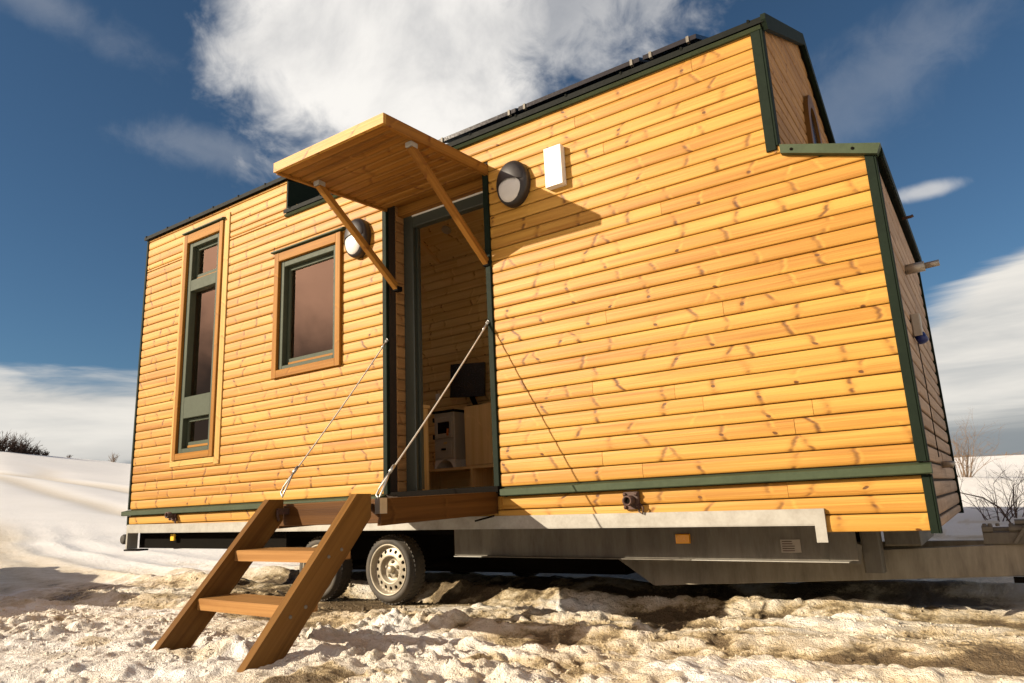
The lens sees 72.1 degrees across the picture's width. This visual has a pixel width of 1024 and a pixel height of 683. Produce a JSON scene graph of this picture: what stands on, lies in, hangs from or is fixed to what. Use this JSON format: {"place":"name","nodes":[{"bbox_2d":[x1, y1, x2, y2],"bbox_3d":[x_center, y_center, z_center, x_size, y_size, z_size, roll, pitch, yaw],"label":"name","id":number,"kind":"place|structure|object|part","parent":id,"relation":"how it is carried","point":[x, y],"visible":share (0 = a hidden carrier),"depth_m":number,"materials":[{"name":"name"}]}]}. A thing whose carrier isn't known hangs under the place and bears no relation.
{"place":"outdoors","nodes":[
{"label":"outdoors","id":0,"kind":"place"},
{"bbox_2d":[0,451,1023,682],"bbox_3d":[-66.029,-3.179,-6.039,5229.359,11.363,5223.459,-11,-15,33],"label":"snowy ground","id":1,"kind":"structure","parent":0,"point":[63,524],"depth_m":4.60,"materials":[{"name":"white snow"}]},
{"bbox_2d":[0,431,9,450],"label":"bare shrub","id":2,"kind":"object","parent":1,"relation":"on","point":[3,443],"visible":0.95,"depth_m":87.03,"materials":[{"name":"brown plant"}]},
{"bbox_2d":[0,435,25,451],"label":"bare shrub","id":3,"kind":"object","parent":1,"relation":"on","point":[9,446],"visible":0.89,"depth_m":87.21,"materials":[{"name":"brown plant"}]},
{"bbox_2d":[6,431,34,453],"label":"bare shrub","id":4,"kind":"object","parent":1,"relation":"on","point":[13,448],"visible":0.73,"depth_m":87.86,"materials":[{"name":"brown plant"}]},
{"bbox_2d":[12,438,41,453],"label":"bare shrub","id":5,"kind":"object","parent":1,"relation":"on","point":[23,450],"visible":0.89,"depth_m":88.00,"materials":[{"name":"brown plant"}]},
{"bbox_2d":[19,443,45,453],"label":"bare shrub","id":6,"kind":"object","parent":1,"relation":"on","point":[30,452],"visible":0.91,"depth_m":88.44,"materials":[{"name":"brown plant"}]},
{"bbox_2d":[30,447,42,454],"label":"bare shrub","id":7,"kind":"object","parent":1,"relation":"on","point":[37,452],"visible":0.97,"depth_m":88.89,"materials":[{"name":"brown plant"}]},
{"bbox_2d":[108,454,119,461],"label":"bare shrub","id":8,"kind":"object","parent":1,"relation":"on","point":[112,458],"visible":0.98,"depth_m":94.08,"materials":[{"name":"beige plant"}]},
{"bbox_2d":[151,494,372,672],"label":"wooden steps","id":9,"kind":"structure","parent":1,"relation":"on","point":[292,611],"depth_m":3.91,"materials":[{"name":"wood"}]},
{"bbox_2d":[120,13,1023,604],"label":"tiny house","id":10,"kind":"structure","parent":1,"relation":"on","point":[672,297],"depth_m":5.04,"materials":[{"name":"yellow wood"}]},
{"bbox_2d":[170,533,175,540],"bbox_3d":[-3.631,2.073,7.535,0.070,0.116,0.025,-11,-15,33],"label":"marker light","id":11,"kind":"object","parent":10,"relation":"hanging from","point":[172,537],"visible":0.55,"depth_m":7.52,"materials":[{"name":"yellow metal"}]},
{"bbox_2d":[169,212,231,466],"bbox_3d":[-3.390,-0.018,7.710,0.890,2.735,0.155,-11,-15,33],"label":"window","id":12,"kind":"structure","parent":10,"relation":"in","point":[197,417],"depth_m":7.72,"materials":[{"name":"brown wood"}]},
{"bbox_2d":[271,226,345,379],"bbox_3d":[-1.945,-0.352,6.772,1.045,1.325,0.155,-11,-15,33],"label":"window","id":13,"kind":"structure","parent":10,"relation":"in","point":[307,333],"depth_m":6.83,"materials":[{"name":"brown wood"}]},
{"bbox_2d":[397,402,429,489],"bbox_3d":[-1.458,1.071,6.710,1.485,0.789,0.365,-11,-15,33],"label":"kitchen cabinet","id":14,"kind":"object","parent":10,"relation":"on","point":[426,447],"visible":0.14,"depth_m":6.42,"materials":[{"name":"brown wood"}]},
{"bbox_2d":[429,464,493,489],"bbox_3d":[-0.195,1.504,7.706,1.650,0.273,0.680,-11,-15,33],"label":"bench","id":15,"kind":"object","parent":10,"relation":"on","point":[465,477],"visible":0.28,"depth_m":7.94,"materials":[{"name":"brown wood"}]},
{"bbox_2d":[431,409,465,468],"bbox_3d":[-0.683,1.112,7.957,0.330,0.644,0.387,-11,-15,33],"label":"wood stove","id":16,"kind":"object","parent":15,"relation":"on","point":[449,437],"visible":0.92,"depth_m":7.85,"materials":[{"name":"grey ceramic"}]},
{"bbox_3d":[-0.790,0.965,7.862,0.277,0.240,0.066,-11,-15,33],"label":"fire door","id":17,"kind":"part","parent":16,"relation":"part of","materials":[{"name":"grey metal"}]},
{"bbox_2d":[464,403,492,465],"bbox_3d":[0.019,1.010,7.690,0.920,0.659,0.582,-11,-15,33],"label":"cabinet","id":18,"kind":"object","parent":15,"relation":"on","point":[478,436],"visible":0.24,"depth_m":7.59,"materials":[{"name":"brown wood"}]},
{"bbox_3d":[-0.327,1.001,7.586,0.445,0.635,0.021,-11,-15,33],"label":"door","id":19,"kind":"part","parent":18,"relation":"part of","materials":[{"name":"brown wood"}]},
{"bbox_2d":[450,362,485,405],"bbox_3d":[-0.482,0.537,8.377,0.460,0.545,0.239,-7,-14,20],"label":"television","id":20,"kind":"object","parent":10,"relation":"attached to","point":[469,379],"visible":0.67,"depth_m":8.27,"materials":[{"name":"plastic"}]},
{"bbox_2d":[803,95,821,143],"bbox_3d":[2.489,-1.530,5.745,0.045,1.030,0.500,-11,-15,33],"label":"window","id":21,"kind":"structure","parent":10,"relation":"in","point":[813,134],"depth_m":5.71,"materials":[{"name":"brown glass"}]},
{"bbox_2d":[951,412,1013,476],"bbox_3d":[10.662,2.300,16.195,1.816,1.694,2.063,5,-15,-30],"label":"bare shrub","id":22,"kind":"object","parent":1,"relation":"on","point":[967,467],"visible":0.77,"depth_m":16.17,"materials":[{"name":"beige plant"}]},
{"bbox_2d":[960,492,1010,522],"bbox_3d":[6.400,2.261,9.491,0.534,0.470,0.117,-11,-15,33],"label":"fallen branch","id":23,"kind":"object","parent":1,"relation":"on","point":[1002,511],"visible":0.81,"depth_m":9.49,"materials":[{"name":"brown wood"}]},
{"bbox_2d":[954,451,1023,456],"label":"thicket","id":24,"kind":"object","parent":1,"relation":"on","point":[992,455],"visible":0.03,"depth_m":129.20,"materials":[{"name":"beige plant"}]},
{"bbox_2d":[960,463,1023,521],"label":"bare shrub","id":25,"kind":"object","parent":1,"relation":"on","point":[997,516],"visible":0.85,"depth_m":9.75,"materials":[{"name":"brown plant"}]},
{"bbox_2d":[964,461,1023,517],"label":"bare shrub","id":26,"kind":"object","parent":1,"relation":"on","point":[1015,498],"visible":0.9,"depth_m":10.12,"materials":[{"name":"brown plant"}]},
{"bbox_2d":[0,0,1023,463],"label":"sky","id":27,"kind":"structure","parent":0,"point":[123,122],"materials":[{"name":"blue"}]}
]}

